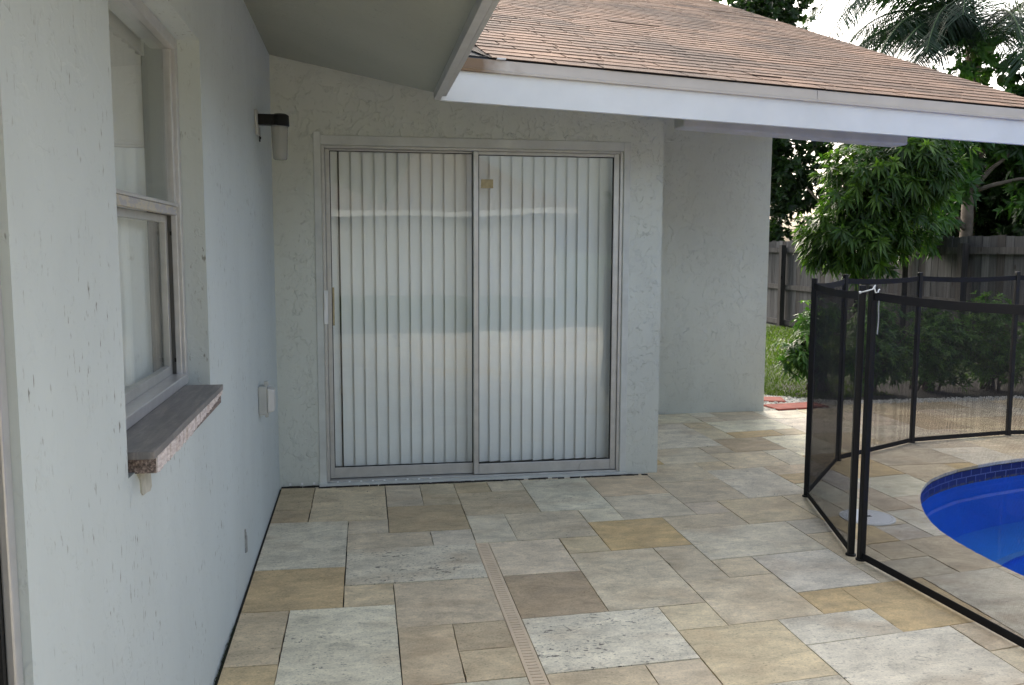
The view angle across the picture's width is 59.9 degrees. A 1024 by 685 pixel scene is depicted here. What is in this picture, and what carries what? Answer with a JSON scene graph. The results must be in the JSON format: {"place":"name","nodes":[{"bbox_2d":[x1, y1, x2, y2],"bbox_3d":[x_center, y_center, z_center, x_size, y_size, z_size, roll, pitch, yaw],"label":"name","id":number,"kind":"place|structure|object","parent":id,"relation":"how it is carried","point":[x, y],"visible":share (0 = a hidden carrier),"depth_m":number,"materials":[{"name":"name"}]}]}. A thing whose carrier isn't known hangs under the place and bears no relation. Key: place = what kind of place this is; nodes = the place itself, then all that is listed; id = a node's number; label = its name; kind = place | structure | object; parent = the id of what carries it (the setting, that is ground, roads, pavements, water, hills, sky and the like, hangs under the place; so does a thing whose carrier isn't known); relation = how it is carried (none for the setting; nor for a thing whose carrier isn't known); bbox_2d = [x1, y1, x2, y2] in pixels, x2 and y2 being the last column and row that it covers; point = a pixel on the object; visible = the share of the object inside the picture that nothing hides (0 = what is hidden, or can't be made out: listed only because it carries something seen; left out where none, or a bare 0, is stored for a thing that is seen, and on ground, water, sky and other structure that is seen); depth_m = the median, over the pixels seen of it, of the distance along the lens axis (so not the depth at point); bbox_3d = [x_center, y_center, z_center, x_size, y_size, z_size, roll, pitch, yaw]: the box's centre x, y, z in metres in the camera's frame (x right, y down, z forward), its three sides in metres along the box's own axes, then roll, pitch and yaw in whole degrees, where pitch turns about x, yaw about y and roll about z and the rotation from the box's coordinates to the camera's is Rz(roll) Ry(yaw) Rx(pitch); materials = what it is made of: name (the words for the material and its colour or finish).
{"place":"outdoors","nodes":[
{"label":"outdoors","id":0,"kind":"place"},
{"bbox_2d":[215,396,1023,684],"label":"patio","id":1,"kind":"structure","parent":0,"point":[712,550],"depth_m":3.84,"materials":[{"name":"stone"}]},
{"bbox_2d":[214,625,235,684],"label":"moss","id":2,"kind":"object","parent":1,"relation":"on","point":[223,657],"visible":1,"depth_m":3.11,"materials":[{"name":"plant"}]},
{"bbox_2d":[475,540,549,684],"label":"channel drain","id":3,"kind":"object","parent":1,"relation":"in","point":[531,665],"visible":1,"depth_m":3.44,"materials":[{"name":"beige plastic"}]},
{"bbox_2d":[764,402,826,410],"bbox_3d":[2.607,0.597,8.161,0.540,0.044,0.250,-2,6,-18],"label":"stepping paver","id":4,"kind":"object","parent":1,"relation":"on","point":[790,406],"visible":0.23,"depth_m":8.09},
{"bbox_2d":[839,509,894,525],"bbox_3d":[1.912,0.938,4.780,0.284,0.010,0.284,-1,6,-10],"label":"skimmer lid","id":5,"kind":"object","parent":1,"relation":"on","point":[875,520],"visible":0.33,"depth_m":4.75,"materials":[{"name":"white plastic"}]},
{"bbox_2d":[802,272,1023,556],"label":"pool fence section","id":6,"kind":"object","parent":1,"relation":"on","point":[843,292],"visible":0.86,"depth_m":5.19,"materials":[{"name":"black fabric"}]},
{"bbox_2d":[855,285,1023,647],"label":"pool fence section","id":7,"kind":"object","parent":1,"relation":"on","point":[875,297],"visible":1,"depth_m":3.59,"materials":[{"name":"black fabric"}]},
{"bbox_2d":[920,462,1023,575],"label":"swimming pool","id":8,"kind":"structure","parent":1,"relation":"in","point":[990,497],"depth_m":5.90,"materials":[{"name":"blue liquid"}]},
{"bbox_2d":[720,0,1023,240],"label":"sky","id":9,"kind":"structure","parent":0,"point":[828,11],"materials":[{"name":"white"}]},
{"bbox_2d":[764,323,1023,490],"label":"lawn","id":10,"kind":"structure","parent":0,"point":[787,395],"depth_m":10.46,"materials":[{"name":"green plant"}]},
{"bbox_2d":[0,0,1023,684],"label":"house","id":11,"kind":"structure","parent":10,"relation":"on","point":[134,518],"depth_m":4.03,"materials":[{"name":"paint"}]},
{"bbox_2d":[0,273,23,684],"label":"patio door","id":12,"kind":"structure","parent":11,"relation":"in","point":[11,663],"depth_m":1.31,"materials":[{"name":"metal"}]},
{"bbox_2d":[108,9,152,388],"bbox_3d":[-1.102,-0.365,2.343,0.050,1.080,1.046,-1,6,-10],"label":"vertical blind","id":13,"kind":"object","parent":11,"relation":"hanging from","point":[126,48],"visible":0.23,"depth_m":2.65,"materials":[{"name":"plastic"}]},
{"bbox_2d":[108,0,222,473],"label":"window","id":14,"kind":"structure","parent":11,"relation":"in","point":[162,411],"depth_m":2.79,"materials":[{"name":"metal"}]},
{"bbox_2d":[258,381,275,416],"bbox_3d":[-1.200,0.277,4.349,0.075,0.178,0.086,-1,6,-10],"label":"outlet box","id":15,"kind":"object","parent":11,"relation":"attached to","point":[266,401],"visible":1,"depth_m":4.31,"materials":[{"name":"grey plastic"}]},
{"bbox_2d":[254,109,288,159],"bbox_3d":[-1.182,-1.023,4.389,0.162,0.237,0.100,-1,6,-10],"label":"wall lamp","id":16,"kind":"object","parent":11,"relation":"attached to","point":[278,123],"visible":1,"depth_m":4.36,"materials":[{"name":"grey plastic"}]},
{"bbox_2d":[289,151,612,485],"bbox_3d":[-0.780,-0.163,5.421,3.017,2.030,0.158,-1,6,-10],"label":"vertical blind","id":17,"kind":"object","parent":11,"relation":"hanging from","point":[545,231],"visible":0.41,"depth_m":5.56,"materials":[{"name":"grey plastic"}]},
{"bbox_2d":[321,145,623,482],"bbox_3d":[-0.224,-0.169,5.490,1.833,2.019,0.136,-1,6,-10],"label":"sliding door","id":18,"kind":"structure","parent":11,"relation":"in","point":[474,468],"depth_m":5.49,"materials":[{"name":"metal"}]},
{"bbox_2d":[713,0,845,241],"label":"leafy tree","id":19,"kind":"object","parent":10,"relation":"on","point":[788,192],"visible":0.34,"depth_m":18.25,"materials":[{"name":"green plant"}]},
{"bbox_2d":[790,137,982,308],"bbox_3d":[4.304,-1.257,10.469,2.000,3.314,1.889,-3,7,-30],"label":"drooping leaf tree","id":20,"kind":"object","parent":10,"relation":"on","point":[870,229],"visible":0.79,"depth_m":10.07,"materials":[{"name":"green plant"}]},
{"bbox_2d":[766,235,1023,368],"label":"wooden fence","id":21,"kind":"object","parent":10,"relation":"on","point":[789,288],"visible":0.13,"depth_m":12.55,"materials":[{"name":"grey wood"}]},
{"bbox_2d":[801,0,1023,235],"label":"coconut palm","id":22,"kind":"object","parent":10,"relation":"on","point":[936,27],"visible":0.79,"depth_m":13.62,"materials":[{"name":"green plant"}]},
{"bbox_2d":[898,28,1023,263],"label":"broad leaf tree","id":23,"kind":"object","parent":10,"relation":"on","point":[967,198],"visible":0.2,"depth_m":13.36,"materials":[{"name":"green plant"}]},
{"bbox_2d":[940,142,1023,236],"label":"leafy tree","id":24,"kind":"object","parent":10,"relation":"on","point":[987,222],"visible":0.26,"depth_m":14.45,"materials":[{"name":"green plant"}]},
{"bbox_2d":[781,377,1023,399],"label":"planting bed","id":25,"kind":"object","parent":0,"point":[964,391],"visible":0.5,"depth_m":9.20,"materials":[{"name":"beige gravel"}]},
{"bbox_2d":[771,298,840,392],"bbox_3d":[3.075,0.025,9.139,0.653,1.001,1.012,5,8,39],"label":"leafy shrub","id":26,"kind":"object","parent":25,"relation":"on","point":[796,352],"visible":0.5,"depth_m":8.98,"materials":[{"name":"green plant"}]},
{"bbox_2d":[827,293,929,391],"bbox_3d":[3.662,0.027,9.008,1.122,1.032,0.967,-1,6,-10],"label":"leafy shrub","id":27,"kind":"object","parent":25,"relation":"on","point":[892,345],"visible":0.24,"depth_m":8.91,"materials":[{"name":"green plant"}]},
{"bbox_2d":[893,307,985,391],"bbox_3d":[4.331,0.069,9.168,1.026,0.935,0.973,-1,6,-10],"label":"leafy shrub","id":28,"kind":"object","parent":25,"relation":"on","point":[941,349],"visible":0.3,"depth_m":9.01,"materials":[{"name":"green plant"}]},
{"bbox_2d":[953,291,1023,390],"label":"leafy shrub","id":29,"kind":"object","parent":25,"relation":"on","point":[989,331],"visible":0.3,"depth_m":9.11,"materials":[{"name":"green plant"}]},
{"label":"pebble bed","id":30,"kind":"structure","parent":0,"visible":0},
{"bbox_2d":[763,394,1022,410],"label":"pebbles","id":31,"kind":"object","parent":30,"relation":"on","point":[789,399],"visible":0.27,"depth_m":8.51,"materials":[{"name":"white gravel"}]},
{"bbox_2d":[764,397,785,402],"bbox_3d":[2.402,0.558,8.530,0.400,0.044,0.240,1,6,6],"label":"stepping paver","id":32,"kind":"object","parent":31,"relation":"on","point":[776,399],"visible":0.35,"depth_m":8.46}
]}

